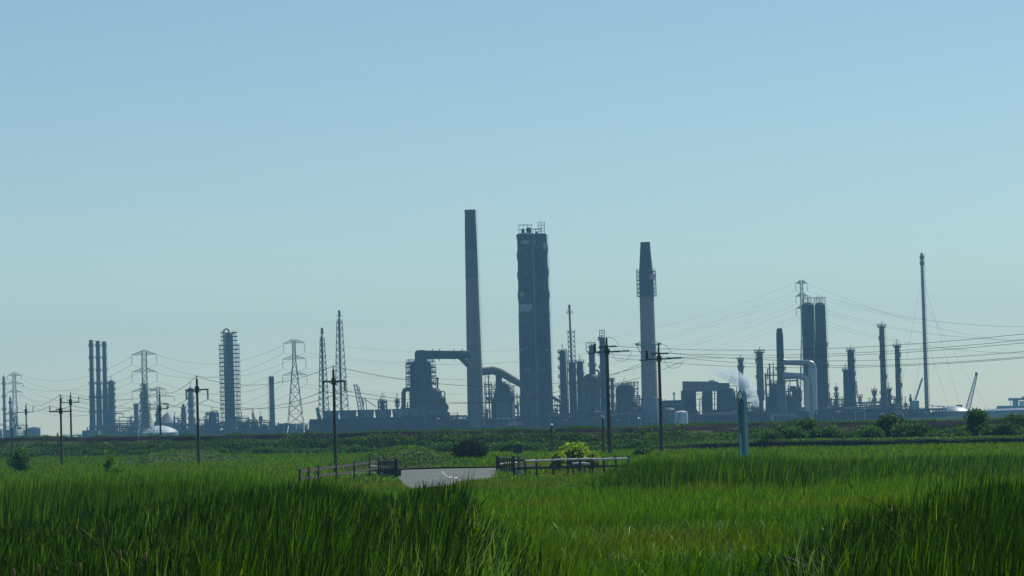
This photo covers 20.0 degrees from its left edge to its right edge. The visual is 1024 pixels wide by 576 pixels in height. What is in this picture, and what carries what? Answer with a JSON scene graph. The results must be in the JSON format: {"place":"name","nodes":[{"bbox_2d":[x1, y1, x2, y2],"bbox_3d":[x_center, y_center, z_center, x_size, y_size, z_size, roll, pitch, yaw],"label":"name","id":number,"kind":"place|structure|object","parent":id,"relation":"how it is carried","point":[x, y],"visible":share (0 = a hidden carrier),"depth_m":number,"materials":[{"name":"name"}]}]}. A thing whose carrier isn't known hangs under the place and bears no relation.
{"place":"outdoors","nodes":[
{"label":"outdoors","id":0,"kind":"place"},
{"bbox_2d":[139,382,150,429],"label":"distillation column","id":1,"kind":"structure","parent":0,"point":[145,416],"depth_m":1816.57,"materials":[{"name":"metal"}]},
{"bbox_2d":[219,328,240,434],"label":"scaffolded column","id":2,"kind":"structure","parent":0,"point":[230,425],"depth_m":1596.68,"materials":[{"name":"metal"}]},
{"bbox_2d":[0,450,490,466],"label":"grass","id":3,"kind":"structure","parent":0,"point":[57,459],"depth_m":366.92,"materials":[{"name":"green plant"}]},
{"bbox_2d":[309,407,425,432],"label":"cooling tower","id":4,"kind":"structure","parent":0,"point":[365,420],"depth_m":1371.13,"materials":[{"name":"metal"}]},
{"bbox_2d":[338,448,470,468],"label":"grassy mound","id":5,"kind":"object","parent":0,"point":[422,465],"visible":0.35,"depth_m":244.29,"materials":[{"name":"green plant"}]},
{"bbox_2d":[342,444,469,467],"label":"mound scrub","id":6,"kind":"object","parent":5,"relation":"on","point":[403,448],"visible":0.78,"depth_m":245.51,"materials":[{"name":"green plant"}]},
{"bbox_2d":[3,417,1004,437],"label":"bank top grass","id":7,"kind":"structure","parent":0,"point":[592,426],"depth_m":339.22,"materials":[{"name":"green plant"}]},
{"bbox_2d":[0,459,1023,527],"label":"meadow grass","id":8,"kind":"structure","parent":0,"point":[577,498],"depth_m":118.03,"materials":[{"name":"green plant"}]},
{"bbox_2d":[0,440,1023,484],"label":"grass","id":9,"kind":"structure","parent":0,"point":[488,459],"depth_m":256.20,"materials":[{"name":"green plant"}]},
{"bbox_2d":[0,421,1023,458],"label":"sea bank","id":10,"kind":"structure","parent":0,"point":[705,429],"depth_m":355.00,"materials":[{"name":"plant"}]},
{"bbox_2d":[963,407,990,435],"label":"tree","id":11,"kind":"object","parent":10,"relation":"on","point":[975,418],"visible":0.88,"depth_m":309.14,"materials":[{"name":"green plant"}]},
{"bbox_2d":[0,414,1023,517],"bbox_3d":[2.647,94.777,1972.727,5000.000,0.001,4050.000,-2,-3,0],"label":"ground","id":12,"kind":"structure","parent":0,"point":[944,418],"depth_m":235.14,"materials":[{"name":"green plant"}]},
{"bbox_2d":[4,408,16,437],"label":"process unit","id":13,"kind":"object","parent":12,"relation":"on","point":[7,433],"visible":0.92,"depth_m":2146.14,"materials":[{"name":"metal"}]},
{"bbox_2d":[6,446,37,472],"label":"bush","id":14,"kind":"object","parent":12,"relation":"on","point":[18,461],"visible":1,"depth_m":254.25,"materials":[{"name":"green plant"}]},
{"bbox_2d":[49,394,71,464],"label":"power pole","id":15,"kind":"object","parent":12,"relation":"on","point":[60,411],"visible":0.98,"depth_m":315.56,"materials":[{"name":"brown wood"}]},
{"bbox_2d":[88,340,95,429],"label":"chimney","id":16,"kind":"object","parent":12,"relation":"on","point":[91,387],"visible":0.91,"depth_m":1898.25,"materials":[{"name":"metal"}]},
{"bbox_2d":[95,341,102,430],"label":"chimney","id":17,"kind":"object","parent":12,"relation":"on","point":[99,419],"visible":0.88,"depth_m":1898.19,"materials":[{"name":"metal"}]},
{"bbox_2d":[101,341,108,430],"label":"chimney","id":18,"kind":"object","parent":12,"relation":"on","point":[104,383],"visible":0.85,"depth_m":1898.21,"materials":[{"name":"metal"}]},
{"bbox_2d":[107,376,116,431],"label":"distillation column","id":19,"kind":"structure","parent":12,"relation":"on","point":[111,402],"depth_m":1897.15,"materials":[{"name":"metal"}]},
{"bbox_2d":[102,448,122,473],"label":"bush","id":20,"kind":"object","parent":12,"relation":"on","point":[109,460],"visible":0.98,"depth_m":204.55,"materials":[{"name":"green plant"}]},
{"bbox_2d":[111,422,144,434],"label":"plant","id":21,"kind":"object","parent":12,"relation":"on","point":[133,429],"visible":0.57,"depth_m":1735.44,"materials":[{"name":"metal"}]},
{"bbox_2d":[0,467,280,527],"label":"reed belt","id":22,"kind":"object","parent":12,"relation":"on","point":[24,504],"visible":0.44,"depth_m":106.30,"materials":[{"name":"green plant"}]},
{"bbox_2d":[131,350,157,435],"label":"transmission tower","id":23,"kind":"structure","parent":12,"relation":"on","point":[149,389],"depth_m":1559.23,"materials":[{"name":"metal"}]},
{"bbox_2d":[0,465,319,495],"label":"reed belt","id":24,"kind":"object","parent":12,"relation":"on","point":[262,475],"visible":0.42,"depth_m":179.64,"materials":[{"name":"green plant"}]},
{"bbox_2d":[142,426,178,435],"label":"storage tank","id":25,"kind":"object","parent":12,"relation":"on","point":[166,430],"visible":0.56,"depth_m":1591.62,"materials":[{"name":"white metal"}]},
{"bbox_2d":[116,452,262,465],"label":"mound","id":26,"kind":"object","parent":12,"relation":"on","point":[185,460],"visible":0.27,"depth_m":314.30,"materials":[{"name":"green plant"}]},
{"bbox_2d":[114,449,261,464],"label":"mound scrub","id":27,"kind":"object","parent":26,"relation":"on","point":[221,456],"visible":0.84,"depth_m":315.55,"materials":[{"name":"green plant"}]},
{"bbox_2d":[187,382,195,426],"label":"distillation column","id":28,"kind":"structure","parent":12,"relation":"on","point":[190,417],"depth_m":1797.45,"materials":[{"name":"metal"}]},
{"bbox_2d":[185,375,208,464],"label":"power pole","id":29,"kind":"object","parent":12,"relation":"on","point":[196,390],"visible":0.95,"depth_m":291.63,"materials":[{"name":"brown wood"}]},
{"bbox_2d":[204,418,224,435],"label":"plant","id":30,"kind":"object","parent":12,"relation":"on","point":[210,430],"visible":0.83,"depth_m":1595.55,"materials":[{"name":"metal"}]},
{"bbox_2d":[238,416,257,434],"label":"plant","id":31,"kind":"object","parent":12,"relation":"on","point":[245,428],"visible":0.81,"depth_m":1555.94,"materials":[{"name":"metal"}]},
{"bbox_2d":[267,376,274,433],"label":"chimney","id":32,"kind":"object","parent":12,"relation":"on","point":[270,392],"visible":0.78,"depth_m":1597.93,"materials":[{"name":"metal"}]},
{"bbox_2d":[282,339,306,433],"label":"transmission tower","id":33,"kind":"structure","parent":12,"relation":"on","point":[297,381],"depth_m":1499.43,"materials":[{"name":"metal"}]},
{"bbox_2d":[318,328,329,418],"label":"flare tower","id":34,"kind":"structure","parent":12,"relation":"on","point":[323,404],"depth_m":1539.26,"materials":[{"name":"metal"}]},
{"bbox_2d":[322,365,345,471],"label":"power pole","id":35,"kind":"object","parent":12,"relation":"on","point":[333,381],"visible":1,"depth_m":226.69,"materials":[{"name":"brown wood"}]},
{"bbox_2d":[298,459,379,481],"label":"rail fence","id":36,"kind":"object","parent":12,"relation":"on","point":[335,466],"visible":0.87,"depth_m":184.30,"materials":[{"name":"brown wood"}]},
{"bbox_2d":[335,310,348,409],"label":"flare tower","id":37,"kind":"structure","parent":12,"relation":"on","point":[338,335],"depth_m":1539.42,"materials":[{"name":"metal"}]},
{"bbox_2d":[377,459,400,476],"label":"bridge railing","id":38,"kind":"object","parent":12,"relation":"on","point":[387,466],"visible":0.9,"depth_m":199.62,"materials":[{"name":"grey metal"}]},
{"bbox_2d":[401,348,470,417],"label":"converter","id":39,"kind":"object","parent":12,"relation":"on","point":[421,367],"visible":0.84,"depth_m":1424.80,"materials":[{"name":"metal"}]},
{"bbox_2d":[424,409,452,430],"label":"plant","id":40,"kind":"object","parent":12,"relation":"on","point":[436,423],"visible":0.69,"depth_m":1389.92,"materials":[{"name":"metal"}]},
{"bbox_2d":[445,417,470,429],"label":"plant","id":41,"kind":"object","parent":12,"relation":"on","point":[463,424],"visible":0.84,"depth_m":1395.74,"materials":[{"name":"metal"}]},
{"bbox_2d":[447,437,489,458],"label":"bush","id":42,"kind":"object","parent":12,"relation":"on","point":[472,448],"visible":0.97,"depth_m":278.28,"materials":[{"name":"green plant"}]},
{"bbox_2d":[464,209,485,429],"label":"chimney","id":43,"kind":"object","parent":12,"relation":"on","point":[475,392],"visible":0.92,"depth_m":1448.06,"materials":[{"name":"concrete"}]},
{"bbox_2d":[82,405,878,436],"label":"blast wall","id":44,"kind":"structure","parent":12,"relation":"on","point":[192,430],"depth_m":1611.73,"materials":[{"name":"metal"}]},
{"bbox_2d":[482,366,519,422],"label":"regenerator","id":45,"kind":"object","parent":12,"relation":"on","point":[500,407],"visible":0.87,"depth_m":1475.22,"materials":[{"name":"metal"}]},
{"bbox_2d":[481,416,521,428],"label":"plant","id":46,"kind":"object","parent":12,"relation":"on","point":[492,424],"visible":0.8,"depth_m":1394.85,"materials":[{"name":"metal"}]},
{"bbox_2d":[495,456,514,471],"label":"bridge railing","id":47,"kind":"object","parent":12,"relation":"on","point":[507,468],"visible":0.81,"depth_m":204.27,"materials":[{"name":"grey metal"}]},
{"bbox_2d":[0,464,1023,575],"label":"reed bed","id":48,"kind":"object","parent":12,"relation":"on","point":[323,518],"visible":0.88,"depth_m":52.80,"materials":[{"name":"green plant"}]},
{"bbox_2d":[0,422,1023,457],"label":"bank scrub","id":49,"kind":"object","parent":12,"relation":"on","point":[527,443],"visible":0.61,"depth_m":356.91,"materials":[{"name":"green plant"}]},
{"bbox_2d":[93,490,937,575],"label":"bent reed leaves","id":50,"kind":"object","parent":12,"relation":"on","point":[497,572],"visible":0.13,"depth_m":56.62,"materials":[{"name":"green plant"}]},
{"bbox_2d":[516,224,566,428],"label":"clad column","id":51,"kind":"structure","parent":12,"relation":"on","point":[530,409],"depth_m":1426.65,"materials":[{"name":"metal"}]},
{"bbox_2d":[535,222,554,428],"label":"clad column","id":52,"kind":"structure","parent":12,"relation":"on","point":[543,307],"depth_m":1430.77,"materials":[{"name":"metal"}]},
{"bbox_2d":[551,413,577,428],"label":"plant","id":53,"kind":"object","parent":12,"relation":"on","point":[557,422],"visible":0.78,"depth_m":1385.61,"materials":[{"name":"metal"}]},
{"bbox_2d":[566,305,575,367],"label":"flare mast","id":54,"kind":"object","parent":12,"relation":"on","point":[570,312],"visible":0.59,"depth_m":1499.84,"materials":[{"name":"metal"}]},
{"bbox_2d":[513,456,629,476],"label":"rail fence","id":55,"kind":"object","parent":12,"relation":"on","point":[579,466],"visible":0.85,"depth_m":186.02,"materials":[{"name":"brown wood"}]},
{"bbox_2d":[558,442,589,468],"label":"bush","id":56,"kind":"object","parent":12,"relation":"on","point":[573,450],"visible":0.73,"depth_m":211.13,"materials":[{"name":"green plant"}]},
{"bbox_2d":[574,408,604,426],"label":"plant","id":57,"kind":"object","parent":12,"relation":"on","point":[591,421],"visible":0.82,"depth_m":1384.94,"materials":[{"name":"metal"}]},
{"bbox_2d":[587,337,630,453],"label":"power pole","id":58,"kind":"object","parent":12,"relation":"on","point":[606,351],"visible":0.98,"depth_m":282.67,"materials":[{"name":"brown wood"}]},
{"bbox_2d":[613,378,638,418],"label":"domed drum","id":59,"kind":"object","parent":12,"relation":"on","point":[625,400],"visible":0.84,"depth_m":1424.88,"materials":[{"name":"metal"}]},
{"bbox_2d":[611,412,642,426],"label":"plant","id":60,"kind":"object","parent":12,"relation":"on","point":[626,421],"visible":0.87,"depth_m":1381.09,"materials":[{"name":"metal"}]},
{"bbox_2d":[635,242,660,425],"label":"chimney","id":61,"kind":"object","parent":12,"relation":"on","point":[649,387],"visible":0.97,"depth_m":1417.45,"materials":[{"name":"concrete"}]},
{"bbox_2d":[640,344,682,451],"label":"power pole","id":62,"kind":"object","parent":12,"relation":"on","point":[658,357],"visible":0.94,"depth_m":287.65,"materials":[{"name":"brown wood"}]},
{"bbox_2d":[663,407,674,424],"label":"storage tank","id":63,"kind":"object","parent":12,"relation":"on","point":[668,415],"visible":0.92,"depth_m":1405.99,"materials":[{"name":"metal"}]},
{"bbox_2d":[681,380,736,421],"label":"fired heater","id":64,"kind":"object","parent":12,"relation":"on","point":[690,389],"visible":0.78,"depth_m":1423.20,"materials":[{"name":"metal"}]},
{"bbox_2d":[582,446,836,493],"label":"reed belt","id":65,"kind":"object","parent":12,"relation":"on","point":[729,469],"visible":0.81,"depth_m":138.97,"materials":[{"name":"green plant"}]},
{"bbox_2d":[688,412,737,423],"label":"plant","id":66,"kind":"object","parent":12,"relation":"on","point":[707,417],"visible":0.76,"depth_m":1377.36,"materials":[{"name":"metal"}]},
{"bbox_2d":[737,391,748,456],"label":"vent post","id":67,"kind":"object","parent":12,"relation":"on","point":[742,421],"visible":0.91,"depth_m":240.90,"materials":[{"name":"metal"}]},
{"bbox_2d":[733,407,769,422],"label":"plant","id":68,"kind":"object","parent":12,"relation":"on","point":[759,416],"visible":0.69,"depth_m":1384.14,"materials":[{"name":"metal"}]},
{"bbox_2d":[754,346,764,412],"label":"distillation column","id":69,"kind":"structure","parent":12,"relation":"on","point":[760,393],"depth_m":1447.93,"materials":[{"name":"metal"}]},
{"bbox_2d":[765,363,776,409],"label":"process unit","id":70,"kind":"object","parent":12,"relation":"on","point":[772,391],"visible":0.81,"depth_m":1407.14,"materials":[{"name":"metal"}]},
{"bbox_2d":[775,328,786,412],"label":"chimney","id":71,"kind":"object","parent":12,"relation":"on","point":[781,393],"visible":0.88,"depth_m":1397.95,"materials":[{"name":"metal"}]},
{"bbox_2d":[767,395,797,420],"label":"boiler house","id":72,"kind":"structure","parent":12,"relation":"on","point":[791,404],"depth_m":1404.64,"materials":[{"name":"metal"}]},
{"bbox_2d":[781,425,810,438],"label":"thicket","id":73,"kind":"object","parent":12,"relation":"on","point":[794,432],"visible":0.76,"depth_m":305.88,"materials":[{"name":"green plant"}]},
{"bbox_2d":[783,372,810,413],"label":"pale duct","id":74,"kind":"object","parent":12,"relation":"on","point":[801,376],"visible":0.74,"depth_m":1392.97,"materials":[{"name":"metal"}]},
{"bbox_2d":[783,359,816,418],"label":"pale duct","id":75,"kind":"object","parent":12,"relation":"on","point":[812,374],"visible":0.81,"depth_m":1395.54,"materials":[{"name":"metal"}]},
{"bbox_2d":[795,280,807,403],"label":"transmission tower","id":76,"kind":"structure","parent":12,"relation":"on","point":[800,294],"depth_m":1650.72,"materials":[{"name":"metal"}]},
{"bbox_2d":[791,417,818,433],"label":"tree","id":77,"kind":"object","parent":12,"relation":"on","point":[807,424],"visible":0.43,"depth_m":311.04,"materials":[{"name":"green plant"}]},
{"bbox_2d":[801,296,817,413],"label":"silo column","id":78,"kind":"structure","parent":12,"relation":"on","point":[807,327],"depth_m":1477.65,"materials":[{"name":"metal"}]},
{"bbox_2d":[813,296,829,414],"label":"silo column","id":79,"kind":"structure","parent":12,"relation":"on","point":[821,339],"depth_m":1477.48,"materials":[{"name":"metal"}]},
{"bbox_2d":[813,407,845,420],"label":"plant","id":80,"kind":"object","parent":12,"relation":"on","point":[831,415],"visible":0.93,"depth_m":1379.72,"materials":[{"name":"metal"}]},
{"bbox_2d":[816,423,844,437],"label":"bush","id":81,"kind":"object","parent":12,"relation":"on","point":[831,431],"visible":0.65,"depth_m":303.97,"materials":[{"name":"green plant"}]},
{"bbox_2d":[842,406,882,420],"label":"plant","id":82,"kind":"object","parent":12,"relation":"on","point":[859,413],"visible":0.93,"depth_m":1378.48,"materials":[{"name":"metal"}]},
{"bbox_2d":[857,425,885,437],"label":"bush","id":83,"kind":"object","parent":12,"relation":"on","point":[873,432],"visible":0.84,"depth_m":305.11,"materials":[{"name":"green plant"}]},
{"bbox_2d":[877,321,888,407],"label":"distillation column","id":84,"kind":"structure","parent":12,"relation":"on","point":[884,383],"depth_m":1448.37,"materials":[{"name":"metal"}]},
{"bbox_2d":[873,413,907,436],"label":"tree","id":85,"kind":"object","parent":12,"relation":"on","point":[883,422],"visible":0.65,"depth_m":311.13,"materials":[{"name":"green plant"}]},
{"bbox_2d":[875,406,906,419],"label":"plant","id":86,"kind":"object","parent":12,"relation":"on","point":[894,410],"visible":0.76,"depth_m":1375.10,"materials":[{"name":"metal"}]},
{"bbox_2d":[774,451,1023,487],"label":"reed belt","id":87,"kind":"object","parent":12,"relation":"on","point":[993,463],"visible":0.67,"depth_m":147.80,"materials":[{"name":"green plant"}]},
{"bbox_2d":[892,422,936,437],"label":"bush","id":88,"kind":"object","parent":12,"relation":"on","point":[919,429],"visible":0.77,"depth_m":306.90,"materials":[{"name":"green plant"}]},
{"bbox_2d":[903,407,927,417],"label":"plant","id":89,"kind":"object","parent":12,"relation":"on","point":[921,414],"visible":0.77,"depth_m":1435.34,"materials":[{"name":"metal"}]},
{"bbox_2d":[903,253,990,417],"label":"guyed mast","id":90,"kind":"object","parent":12,"relation":"on","point":[925,352],"visible":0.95,"depth_m":1499.36,"materials":[{"name":"metal"}]},
{"bbox_2d":[934,406,969,415],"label":"storage tank","id":91,"kind":"object","parent":12,"relation":"on","point":[955,411],"visible":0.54,"depth_m":1689.12,"materials":[{"name":"metal"}]},
{"bbox_2d":[940,478,1023,575],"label":"dark reeds","id":92,"kind":"object","parent":12,"relation":"on","point":[998,554],"visible":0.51,"depth_m":36.97,"materials":[{"name":"green plant"}]},
{"bbox_2d":[979,408,1023,414],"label":"storage tank","id":93,"kind":"object","parent":12,"relation":"on","point":[1003,411],"visible":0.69,"depth_m":1775.36,"materials":[{"name":"metal"}]},
{"bbox_2d":[990,420,1021,435],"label":"thicket","id":94,"kind":"object","parent":12,"relation":"on","point":[1004,428],"visible":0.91,"depth_m":304.14,"materials":[{"name":"green plant"}]},
{"bbox_2d":[0,0,1023,437],"label":"sky","id":95,"kind":"structure","parent":0,"point":[175,174],"materials":[{"name":"blue"}]},
{"bbox_2d":[557,344,568,419],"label":"distillation column","id":96,"kind":"structure","parent":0,"point":[563,357],"depth_m":1467.95,"materials":[{"name":"metal"}]},
{"bbox_2d":[568,356,578,415],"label":"distillation column","id":97,"kind":"structure","parent":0,"point":[572,369],"depth_m":1447.73,"materials":[{"name":"metal"}]},
{"bbox_2d":[575,360,585,412],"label":"distillation column","id":98,"kind":"structure","parent":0,"point":[580,374],"depth_m":1452.76,"materials":[{"name":"metal"}]},
{"bbox_2d":[578,342,600,417],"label":"distillation column","id":99,"kind":"structure","parent":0,"point":[592,397],"depth_m":1435.57,"materials":[{"name":"metal"}]},
{"bbox_2d":[598,330,607,420],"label":"distillation column","id":100,"kind":"structure","parent":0,"point":[602,365],"depth_m":1458.01,"materials":[{"name":"metal"}]},
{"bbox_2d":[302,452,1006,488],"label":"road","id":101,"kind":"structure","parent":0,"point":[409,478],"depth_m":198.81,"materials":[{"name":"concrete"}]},
{"bbox_2d":[483,501,930,575],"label":"marsh grass","id":102,"kind":"structure","parent":0,"point":[606,549],"depth_m":69.05,"materials":[{"name":"green plant"}]},
{"bbox_2d":[770,413,799,421],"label":"pale shed","id":103,"kind":"structure","parent":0,"point":[777,417],"depth_m":1366.44,"materials":[{"name":"metal"}]},
{"bbox_2d":[651,437,1023,450],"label":"ditch ridge","id":104,"kind":"structure","parent":0,"point":[829,443],"depth_m":295.55,"materials":[{"name":"green plant"}]},
{"bbox_2d":[650,435,1023,447],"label":"ridge scrub","id":105,"kind":"object","parent":104,"relation":"on","point":[831,439],"visible":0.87,"depth_m":297.40,"materials":[{"name":"green plant"}]},
{"bbox_2d":[842,363,848,411],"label":"distillation column","id":106,"kind":"structure","parent":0,"point":[845,384],"depth_m":1472.96,"materials":[{"name":"metal"}]},
{"bbox_2d":[846,345,857,408],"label":"distillation column","id":107,"kind":"structure","parent":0,"point":[853,391],"depth_m":1477.64,"materials":[{"name":"metal"}]},
{"bbox_2d":[893,339,903,408],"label":"distillation column","id":108,"kind":"structure","parent":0,"point":[899,384],"depth_m":1448.20,"materials":[{"name":"metal"}]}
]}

